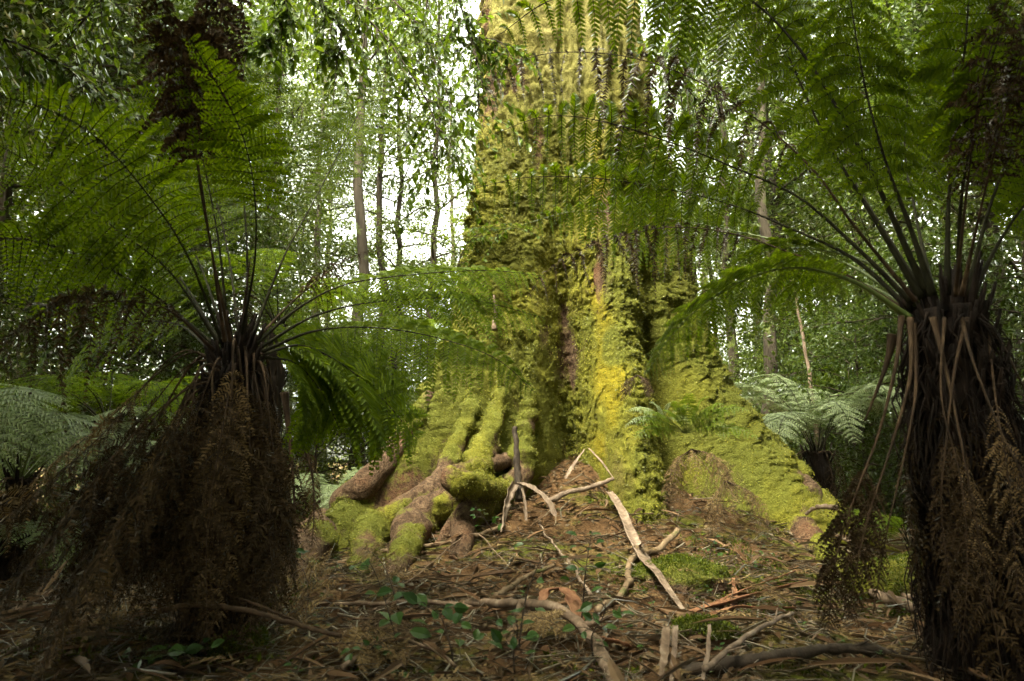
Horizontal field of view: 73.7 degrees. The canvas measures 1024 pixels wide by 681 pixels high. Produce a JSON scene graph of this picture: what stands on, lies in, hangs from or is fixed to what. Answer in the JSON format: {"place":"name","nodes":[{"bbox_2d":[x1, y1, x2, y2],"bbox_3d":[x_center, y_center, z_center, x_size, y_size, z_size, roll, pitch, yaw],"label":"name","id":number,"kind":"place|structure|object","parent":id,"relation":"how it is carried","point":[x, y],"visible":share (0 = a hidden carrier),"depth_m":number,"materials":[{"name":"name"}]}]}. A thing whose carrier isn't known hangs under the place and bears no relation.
{"place":"outdoors","nodes":[
{"label":"outdoors","id":0,"kind":"place"},
{"bbox_2d":[0,459,957,680],"bbox_3d":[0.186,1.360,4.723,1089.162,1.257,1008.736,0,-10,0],"label":"ground","id":1,"kind":"structure","parent":0,"point":[585,526],"depth_m":4.33,"materials":[{"name":"soil"}]},
{"bbox_2d":[0,515,90,577],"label":"fern","id":2,"kind":"object","parent":1,"relation":"on","point":[28,527],"visible":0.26,"depth_m":4.57,"materials":[{"name":"plant"}]},
{"bbox_2d":[0,201,183,529],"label":"shrub","id":3,"kind":"object","parent":1,"relation":"on","point":[52,336],"visible":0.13,"depth_m":8.14,"materials":[{"name":"green plant"}]},
{"bbox_2d":[38,581,151,662],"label":"fallen frond","id":4,"kind":"object","parent":1,"relation":"on","point":[118,619],"visible":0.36,"depth_m":3.25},
{"bbox_2d":[0,383,190,584],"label":"tree fern","id":5,"kind":"object","parent":1,"relation":"on","point":[53,444],"visible":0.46,"depth_m":4.78,"materials":[{"name":"plant"}]},
{"bbox_2d":[0,372,200,550],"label":"tree fern","id":6,"kind":"object","parent":1,"relation":"on","point":[94,392],"visible":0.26,"depth_m":6.01,"materials":[{"name":"plant"}]},
{"bbox_2d":[0,0,269,496],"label":"tree","id":7,"kind":"object","parent":1,"relation":"on","point":[64,178],"visible":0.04,"depth_m":11.23,"materials":[{"name":"green plant"}]},
{"bbox_2d":[0,0,271,507],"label":"tree","id":8,"kind":"object","parent":1,"relation":"on","point":[6,202],"visible":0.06,"depth_m":9.56,"materials":[{"name":"green plant"}]},
{"bbox_2d":[0,0,279,501],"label":"tree","id":9,"kind":"object","parent":1,"relation":"on","point":[7,193],"visible":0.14,"depth_m":8.87,"materials":[{"name":"green plant"}]},
{"bbox_2d":[0,227,293,534],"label":"shrub","id":10,"kind":"object","parent":1,"relation":"on","point":[193,342],"visible":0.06,"depth_m":8.83,"materials":[{"name":"green plant"}]},
{"bbox_2d":[109,621,210,665],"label":"fallen frond","id":11,"kind":"object","parent":1,"relation":"on","point":[161,641],"visible":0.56,"depth_m":2.89,"materials":[{"name":"plant"}]},
{"bbox_2d":[102,637,224,673],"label":"sapling","id":12,"kind":"object","parent":1,"relation":"on","point":[176,649],"visible":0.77,"depth_m":2.69,"materials":[{"name":"green plant"}]},
{"bbox_2d":[0,66,337,497],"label":"tree","id":13,"kind":"object","parent":1,"relation":"on","point":[186,357],"visible":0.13,"depth_m":9.38,"materials":[{"name":"green plant"}]},
{"bbox_2d":[0,0,382,478],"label":"tree","id":14,"kind":"object","parent":1,"relation":"on","point":[269,240],"visible":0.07,"depth_m":12.83,"materials":[{"name":"green plant"}]},
{"bbox_2d":[106,0,352,386],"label":"tree","id":15,"kind":"object","parent":1,"relation":"on","point":[286,211],"visible":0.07,"depth_m":14.90,"materials":[{"name":"green plant"}]},
{"bbox_2d":[129,159,341,437],"bbox_3d":[-6.894,-0.278,16.122,6.212,8.798,6.646,-5,-11,25],"label":"tree","id":16,"kind":"object","parent":1,"relation":"on","point":[292,235],"visible":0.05,"depth_m":16.41,"materials":[{"name":"green plant"}]},
{"bbox_2d":[203,622,271,667],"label":"frond","id":17,"kind":"object","parent":1,"relation":"on","point":[258,641],"visible":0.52,"depth_m":2.92,"materials":[{"name":"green plant"}]},
{"bbox_2d":[158,602,341,637],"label":"branch","id":18,"kind":"object","parent":1,"relation":"on","point":[255,612],"visible":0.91,"depth_m":2.74,"materials":[{"name":"wood"}]},
{"bbox_2d":[0,0,545,680],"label":"tree fern","id":19,"kind":"object","parent":1,"relation":"on","point":[210,498],"visible":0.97,"depth_m":3.02,"materials":[{"name":"plant"}]},
{"bbox_2d":[145,6,404,453],"bbox_3d":[-7.607,-2.620,20.494,8.530,15.036,8.933,3,-10,-16],"label":"tree","id":20,"kind":"object","parent":1,"relation":"on","point":[342,222],"visible":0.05,"depth_m":20.58,"materials":[{"name":"green plant"}]},
{"bbox_2d":[147,248,409,440],"bbox_3d":[-3.168,0.753,8.774,3.479,3.508,3.420,0,-10,0],"label":"tree fern","id":21,"kind":"object","parent":1,"relation":"on","point":[278,373],"visible":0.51,"depth_m":8.92,"materials":[{"name":"plant"}]},
{"bbox_2d":[188,2,398,344],"bbox_3d":[-8.616,-4.371,25.406,8.869,19.918,7.737,-1,-10,8],"label":"tree","id":22,"kind":"object","parent":1,"relation":"on","point":[294,80],"visible":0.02,"depth_m":25.60,"materials":[{"name":"green plant"}]},
{"bbox_2d":[279,391,309,571],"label":"dead fern","id":23,"kind":"object","parent":1,"relation":"on","point":[285,404],"visible":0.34,"depth_m":4.14,"materials":[{"name":"plant"}]},
{"bbox_2d":[204,0,396,365],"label":"tree","id":24,"kind":"object","parent":1,"relation":"on","point":[302,115],"visible":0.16,"depth_m":14.64,"materials":[{"name":"green plant"}]},
{"bbox_2d":[276,542,340,650],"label":"fallen frond","id":25,"kind":"object","parent":1,"relation":"on","point":[308,571],"visible":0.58,"depth_m":3.44,"materials":[{"name":"plant"}]},
{"bbox_2d":[298,445,323,545],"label":"dead fern","id":26,"kind":"object","parent":1,"relation":"on","point":[307,456],"visible":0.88,"depth_m":4.29,"materials":[{"name":"plant"}]},
{"bbox_2d":[212,196,416,480],"bbox_3d":[-6.320,0.162,19.238,6.646,8.798,6.212,3,-10,-18],"label":"tree","id":27,"kind":"object","parent":1,"relation":"on","point":[324,230],"visible":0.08,"depth_m":19.48,"materials":[{"name":"green plant"}]},
{"bbox_2d":[260,82,391,473],"bbox_3d":[-7.661,-2.470,27.796,6.547,16.853,7.505,5,-11,-28],"label":"tree","id":28,"kind":"object","parent":1,"relation":"on","point":[353,220],"visible":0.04,"depth_m":27.86,"materials":[{"name":"green plant"}]},
{"bbox_2d":[291,466,363,508],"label":"fern","id":29,"kind":"object","parent":1,"relation":"on","point":[327,490],"visible":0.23,"depth_m":6.88,"materials":[{"name":"plant"}]},
{"bbox_2d":[244,0,423,496],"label":"tree","id":30,"kind":"object","parent":1,"relation":"on","point":[316,228],"visible":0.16,"depth_m":17.75,"materials":[{"name":"green plant"}]},
{"bbox_2d":[263,311,418,519],"bbox_3d":[-3.196,1.292,11.284,3.613,3.775,3.558,6,-12,-29],"label":"shrub","id":31,"kind":"object","parent":1,"relation":"on","point":[316,455],"visible":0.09,"depth_m":11.35,"materials":[{"name":"green plant"}]},
{"bbox_2d":[278,219,427,480],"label":"tree","id":32,"kind":"object","parent":1,"relation":"on","point":[350,247],"visible":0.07,"depth_m":20.26,"materials":[{"name":"green plant"}]},
{"bbox_2d":[282,318,427,503],"bbox_3d":[-2.887,1.513,12.976,3.558,3.775,3.613,1,-10,-8],"label":"shrub","id":33,"kind":"object","parent":1,"relation":"on","point":[322,461],"visible":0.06,"depth_m":12.43,"materials":[{"name":"green plant"}]},
{"bbox_2d":[319,620,419,678],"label":"fallen frond","id":34,"kind":"object","parent":1,"relation":"on","point":[354,639],"visible":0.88,"depth_m":2.85,"materials":[{"name":"plant"}]},
{"bbox_2d":[308,317,432,483],"bbox_3d":[-2.443,1.597,14.143,3.974,4.153,3.913,3,-10,-15],"label":"shrub","id":35,"kind":"object","parent":1,"relation":"on","point":[363,413],"visible":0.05,"depth_m":13.97,"materials":[{"name":"green plant"}]},
{"bbox_2d":[287,0,459,480],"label":"tree","id":36,"kind":"object","parent":1,"relation":"on","point":[362,243],"visible":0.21,"depth_m":13.45,"materials":[{"name":"plant"}]},
{"bbox_2d":[277,0,477,367],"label":"tree","id":37,"kind":"object","parent":1,"relation":"on","point":[399,202],"visible":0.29,"depth_m":16.38,"materials":[{"name":"green plant"}]},
{"bbox_2d":[356,537,405,609],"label":"fallen frond","id":38,"kind":"object","parent":1,"relation":"on","point":[379,572],"visible":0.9,"depth_m":4.36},
{"bbox_2d":[303,0,463,365],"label":"tree","id":39,"kind":"object","parent":1,"relation":"on","point":[378,181],"visible":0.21,"depth_m":15.78,"materials":[{"name":"green plant"}]},
{"bbox_2d":[325,315,448,437],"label":"tree fern","id":40,"kind":"object","parent":1,"relation":"on","point":[433,323],"visible":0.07,"depth_m":11.93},
{"bbox_2d":[349,558,431,665],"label":"sapling","id":41,"kind":"object","parent":1,"relation":"on","point":[419,632],"visible":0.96,"depth_m":2.98,"materials":[{"name":"green plant"}]},
{"bbox_2d":[353,601,433,645],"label":"fallen frond","id":42,"kind":"object","parent":1,"relation":"on","point":[405,623],"visible":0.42,"depth_m":3.45,"materials":[{"name":"plant"}]},
{"bbox_2d":[319,599,472,609],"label":"branch","id":43,"kind":"object","parent":1,"relation":"on","point":[431,602],"visible":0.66,"depth_m":3.89,"materials":[{"name":"brown plant"}]},
{"bbox_2d":[345,0,479,378],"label":"tree","id":44,"kind":"object","parent":1,"relation":"on","point":[432,233],"visible":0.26,"depth_m":15.79,"materials":[{"name":"green plant"}]},
{"bbox_2d":[386,113,476,373],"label":"tree","id":45,"kind":"object","parent":1,"relation":"on","point":[467,152],"visible":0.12,"depth_m":33.22,"materials":[{"name":"green plant"}]},
{"bbox_2d":[402,592,484,669],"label":"sapling","id":46,"kind":"object","parent":1,"relation":"on","point":[460,608],"visible":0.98,"depth_m":2.85,"materials":[{"name":"green plant"}]},
{"bbox_2d":[0,458,905,680],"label":"ground cover","id":47,"kind":"object","parent":1,"relation":"on","point":[423,670],"visible":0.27,"depth_m":3.55,"materials":[{"name":"green plant"}]},
{"bbox_2d":[0,492,923,678],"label":"ground moss","id":48,"kind":"object","parent":1,"relation":"on","point":[633,669],"visible":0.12,"depth_m":4.04,"materials":[{"name":"plant"}]},
{"bbox_2d":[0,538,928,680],"bbox_3d":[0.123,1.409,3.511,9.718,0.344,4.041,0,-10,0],"label":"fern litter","id":49,"kind":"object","parent":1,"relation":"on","point":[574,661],"visible":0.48,"depth_m":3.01,"materials":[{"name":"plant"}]},
{"bbox_2d":[0,454,1002,680],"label":"twig litter","id":50,"kind":"object","parent":1,"relation":"on","point":[532,657],"visible":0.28,"depth_m":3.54,"materials":[{"name":"brown wood"}]},
{"bbox_2d":[481,607,538,676],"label":"sapling","id":51,"kind":"object","parent":1,"relation":"on","point":[531,635],"visible":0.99,"depth_m":2.75,"materials":[{"name":"green plant"}]},
{"bbox_2d":[464,597,613,680],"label":"branch","id":52,"kind":"object","parent":1,"relation":"on","point":[579,623],"visible":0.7,"depth_m":3.26,"materials":[{"name":"brown plant"}]},
{"bbox_2d":[511,608,569,644],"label":"fallen frond","id":53,"kind":"object","parent":52,"relation":"on","point":[541,620],"visible":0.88,"depth_m":3.17,"materials":[{"name":"plant"}]},
{"bbox_2d":[538,587,584,620],"bbox_3d":[0.260,1.336,3.473,0.297,0.138,0.182,-6,-12,32],"label":"bark strip","id":54,"kind":"object","parent":1,"relation":"on","point":[572,599],"visible":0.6,"depth_m":3.49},
{"bbox_2d":[549,477,614,501],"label":"branch","id":55,"kind":"object","parent":1,"relation":"on","point":[558,496],"visible":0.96,"depth_m":5.75,"materials":[{"name":"beige plant"}]},
{"bbox_2d":[560,531,605,634],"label":"sapling","id":56,"kind":"object","parent":1,"relation":"on","point":[574,567],"visible":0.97,"depth_m":3.36,"materials":[{"name":"green plant"}]},
{"bbox_2d":[276,0,899,588],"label":"giant tree","id":57,"kind":"object","parent":1,"relation":"on","point":[578,362],"visible":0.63,"depth_m":7.00,"materials":[{"name":"green plant"}]},
{"bbox_2d":[331,0,541,108],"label":"leafy branch","id":58,"kind":"object","parent":57,"relation":"attached to","point":[386,11],"visible":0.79,"depth_m":5.21,"materials":[{"name":"green plant"}]},
{"bbox_2d":[380,0,513,234],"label":"leafy branch","id":59,"kind":"object","parent":57,"relation":"attached to","point":[458,139],"visible":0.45,"depth_m":6.50,"materials":[{"name":"green plant"}]},
{"bbox_2d":[415,0,531,160],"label":"leafy branch","id":60,"kind":"object","parent":57,"relation":"attached to","point":[477,66],"visible":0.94,"depth_m":4.98,"materials":[{"name":"green plant"}]},
{"bbox_2d":[421,213,544,357],"bbox_3d":[-0.378,-0.533,7.295,0.985,1.617,1.313,8,-13,-37],"label":"climbing shrub","id":61,"kind":"object","parent":57,"relation":"attached to","point":[478,238],"visible":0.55,"depth_m":7.35,"materials":[{"name":"green plant"}]},
{"bbox_2d":[0,0,1023,228],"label":"canopy foliage","id":62,"kind":"object","parent":57,"relation":"attached to","point":[9,14],"visible":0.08,"depth_m":9.71,"materials":[{"name":"green plant"}]},
{"bbox_2d":[0,12,161,196],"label":"leafy branch","id":63,"kind":"object","parent":62,"relation":"attached to","point":[29,61],"visible":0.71,"depth_m":3.87,"materials":[{"name":"green plant"}]},
{"bbox_2d":[3,0,160,179],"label":"leafy branch","id":64,"kind":"object","parent":62,"relation":"attached to","point":[101,9],"visible":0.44,"depth_m":4.57,"materials":[{"name":"green plant"}]},
{"bbox_2d":[218,0,314,92],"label":"leafy branch","id":65,"kind":"object","parent":62,"relation":"attached to","point":[283,19],"visible":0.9,"depth_m":3.96,"materials":[{"name":"green plant"}]},
{"bbox_2d":[256,0,373,120],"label":"leafy branch","id":66,"kind":"object","parent":62,"relation":"attached to","point":[328,53],"visible":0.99,"depth_m":4.40,"materials":[{"name":"green plant"}]},
{"bbox_2d":[264,0,485,237],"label":"leafy branch","id":67,"kind":"object","parent":62,"relation":"attached to","point":[464,180],"visible":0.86,"depth_m":4.72,"materials":[{"name":"green plant"}]},
{"bbox_2d":[512,426,522,501],"bbox_3d":[0.048,1.068,5.952,0.075,0.654,0.344,1,-10,-5],"label":"broken stick","id":68,"kind":"object","parent":57,"relation":"on","point":[517,472],"visible":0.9,"depth_m":5.94,"materials":[{"name":"wood"}]},
{"bbox_2d":[620,0,735,156],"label":"leafy branch","id":69,"kind":"object","parent":57,"relation":"attached to","point":[696,69],"visible":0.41,"depth_m":5.59,"materials":[{"name":"green plant"}]},
{"bbox_2d":[630,0,745,206],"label":"leafy branch","id":70,"kind":"object","parent":57,"relation":"attached to","point":[639,41],"visible":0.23,"depth_m":6.79,"materials":[{"name":"green plant"}]},
{"bbox_2d":[634,393,756,441],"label":"fern","id":71,"kind":"object","parent":57,"relation":"attached to","point":[681,410],"visible":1,"depth_m":5.84,"materials":[{"name":"plant"}]},
{"bbox_2d":[660,449,744,524],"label":"dead fern","id":72,"kind":"object","parent":57,"relation":"hanging from","point":[718,463],"visible":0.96,"depth_m":5.73,"materials":[{"name":"plant"}]},
{"bbox_2d":[562,601,634,665],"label":"sapling","id":73,"kind":"object","parent":1,"relation":"on","point":[587,607],"visible":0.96,"depth_m":2.94,"materials":[{"name":"green plant"}]},
{"bbox_2d":[594,527,680,612],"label":"fallen branch","id":74,"kind":"object","parent":1,"relation":"on","point":[665,542],"visible":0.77,"depth_m":4.79,"materials":[{"name":"wood"}]},
{"bbox_2d":[606,491,684,608],"bbox_3d":[0.918,1.469,5.094,0.105,0.579,2.342,0,-10,-1],"label":"bark strip","id":75,"kind":"object","parent":1,"relation":"on","point":[631,534],"visible":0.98,"depth_m":5.06,"materials":[{"name":"wood"}]},
{"bbox_2d":[658,625,670,680],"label":"bark strip","id":76,"kind":"object","parent":1,"relation":"on","point":[665,640],"visible":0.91,"depth_m":2.70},
{"bbox_2d":[631,552,731,594],"bbox_3d":[1.129,1.624,4.635,0.668,0.366,0.629,-8,-13,38],"label":"moss patch","id":77,"kind":"object","parent":1,"relation":"on","point":[706,572],"visible":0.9,"depth_m":4.47,"materials":[{"name":"green plant"}]},
{"bbox_2d":[670,612,742,646],"bbox_3d":[0.958,1.422,3.329,0.369,0.182,0.193,-5,-11,24],"label":"moss patch","id":78,"kind":"object","parent":1,"relation":"on","point":[684,622],"visible":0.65,"depth_m":3.31,"materials":[{"name":"green plant"}]},
{"bbox_2d":[638,0,825,314],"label":"tree","id":79,"kind":"object","parent":1,"relation":"on","point":[703,194],"visible":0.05,"depth_m":16.35,"materials":[{"name":"green plant"}]},
{"bbox_2d":[701,480,775,549],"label":"dead fern","id":80,"kind":"object","parent":1,"relation":"on","point":[746,492],"visible":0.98,"depth_m":5.51,"materials":[{"name":"plant"}]},
{"bbox_2d":[663,0,814,404],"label":"tree","id":81,"kind":"object","parent":1,"relation":"on","point":[735,171],"visible":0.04,"depth_m":23.26,"materials":[{"name":"green plant"}]},
{"bbox_2d":[641,0,849,424],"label":"tree","id":82,"kind":"object","parent":1,"relation":"on","point":[765,231],"visible":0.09,"depth_m":11.90,"materials":[{"name":"plant"}]},
{"bbox_2d":[701,607,793,671],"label":"branch","id":83,"kind":"object","parent":1,"relation":"on","point":[721,655],"visible":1,"depth_m":2.76,"materials":[{"name":"brown plant"}]},
{"bbox_2d":[690,579,807,611],"bbox_3d":[1.475,1.566,4.204,1.182,0.078,0.091,8,-13,-37],"label":"bark strip","id":84,"kind":"object","parent":1,"relation":"on","point":[723,601],"visible":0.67,"depth_m":4.07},
{"bbox_2d":[478,0,1023,680],"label":"tree fern","id":85,"kind":"object","parent":1,"relation":"on","point":[962,450],"visible":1,"depth_m":2.84,"materials":[{"name":"plant"}]},
{"bbox_2d":[639,0,865,379],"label":"tree","id":86,"kind":"object","parent":1,"relation":"on","point":[731,351],"visible":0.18,"depth_m":13.38,"materials":[{"name":"green plant"}]},
{"bbox_2d":[675,158,852,445],"bbox_3d":[5.327,-0.194,17.142,6.646,8.798,6.212,-7,-12,35],"label":"tree","id":87,"kind":"object","parent":1,"relation":"on","point":[709,268],"visible":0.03,"depth_m":16.95,"materials":[{"name":"green plant"}]},
{"bbox_2d":[733,581,796,606],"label":"fallen frond","id":88,"kind":"object","parent":1,"relation":"on","point":[770,592],"visible":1,"depth_m":3.86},
{"bbox_2d":[642,0,897,460],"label":"tree","id":89,"kind":"object","parent":1,"relation":"on","point":[776,205],"visible":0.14,"depth_m":14.04,"materials":[{"name":"green plant"}]},
{"bbox_2d":[721,350,821,435],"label":"shrub","id":90,"kind":"object","parent":1,"relation":"on","point":[743,366],"visible":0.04,"depth_m":12.68,"materials":[{"name":"green plant"}]},
{"bbox_2d":[681,640,909,677],"bbox_3d":[1.181,1.319,2.827,1.010,0.107,0.132,2,-10,-13],"label":"fallen limb","id":91,"kind":"object","parent":1,"relation":"on","point":[865,648],"visible":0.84,"depth_m":2.81,"materials":[{"name":"wood"}]},
{"bbox_2d":[687,174,905,483],"bbox_3d":[5.268,0.030,14.379,5.177,7.331,5.538,6,-12,-31],"label":"tree","id":92,"kind":"object","parent":1,"relation":"on","point":[814,220],"visible":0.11,"depth_m":13.78,"materials":[{"name":"green plant"}]},
{"bbox_2d":[724,310,901,513],"bbox_3d":[5.274,1.408,11.920,3.558,3.775,3.613,-2,-10,9],"label":"shrub","id":93,"kind":"object","parent":1,"relation":"on","point":[778,354],"visible":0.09,"depth_m":11.96,"materials":[{"name":"green plant"}]},
{"bbox_2d":[696,150,938,494],"bbox_3d":[7.172,-0.332,16.474,6.212,8.798,6.646,-5,-11,27],"label":"tree","id":94,"kind":"object","parent":1,"relation":"on","point":[802,230],"visible":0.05,"depth_m":16.26,"materials":[{"name":"green plant"}]},
{"bbox_2d":[734,373,907,499],"bbox_3d":[4.004,1.489,8.532,3.120,2.383,3.533,6,-12,-32],"label":"tree fern","id":95,"kind":"object","parent":1,"relation":"on","point":[817,460],"visible":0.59,"depth_m":8.32,"materials":[{"name":"plant"}]},
{"bbox_2d":[734,299,908,528],"bbox_3d":[4.791,1.167,9.422,2.908,3.518,3.168,0,-10,-3],"label":"shrub","id":96,"kind":"object","parent":1,"relation":"on","point":[862,439],"visible":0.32,"depth_m":9.29,"materials":[{"name":"green plant"}]},
{"bbox_2d":[798,358,906,470],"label":"tree fern","id":97,"kind":"object","parent":1,"relation":"on","point":[828,378],"visible":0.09,"depth_m":10.75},
{"bbox_2d":[711,0,1020,510],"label":"tree","id":98,"kind":"object","parent":1,"relation":"on","point":[884,218],"visible":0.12,"depth_m":12.55,"materials":[{"name":"green plant"}]},
{"bbox_2d":[823,509,913,545],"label":"fern","id":99,"kind":"object","parent":1,"relation":"on","point":[896,522],"visible":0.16,"depth_m":5.79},
{"bbox_2d":[725,214,1023,522],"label":"shrub","id":100,"kind":"object","parent":1,"relation":"on","point":[813,356],"visible":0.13,"depth_m":9.90,"materials":[{"name":"green plant"}]},
{"bbox_2d":[730,0,1023,485],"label":"tree","id":101,"kind":"object","parent":1,"relation":"on","point":[900,221],"visible":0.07,"depth_m":12.10,"materials":[{"name":"green plant"}]},
{"bbox_2d":[839,551,923,599],"bbox_3d":[2.463,1.536,4.339,0.757,0.466,0.415,4,-11,-24],"label":"mossy log","id":102,"kind":"object","parent":1,"relation":"on","point":[896,570],"visible":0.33,"depth_m":4.17,"materials":[{"name":"green plant"}]},
{"bbox_2d":[869,589,919,613],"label":"branch","id":103,"kind":"object","parent":1,"relation":"on","point":[886,599],"visible":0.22,"depth_m":3.90,"materials":[{"name":"brown plant"}]},
{"bbox_2d":[767,228,1023,528],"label":"shrub","id":104,"kind":"object","parent":1,"relation":"on","point":[1011,331],"visible":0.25,"depth_m":8.65,"materials":[{"name":"green plant"}]},
{"bbox_2d":[767,0,1023,453],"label":"tree","id":105,"kind":"object","parent":1,"relation":"on","point":[974,213],"visible":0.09,"depth_m":10.40,"materials":[{"name":"green plant"}]},
{"bbox_2d":[776,0,1023,493],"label":"tree","id":106,"kind":"object","parent":1,"relation":"on","point":[912,8],"visible":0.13,"depth_m":9.41,"materials":[{"name":"green plant"}]},
{"bbox_2d":[12,0,1020,460],"label":"sky","id":107,"kind":"structure","parent":0,"point":[472,12],"materials":[{"name":"white"}]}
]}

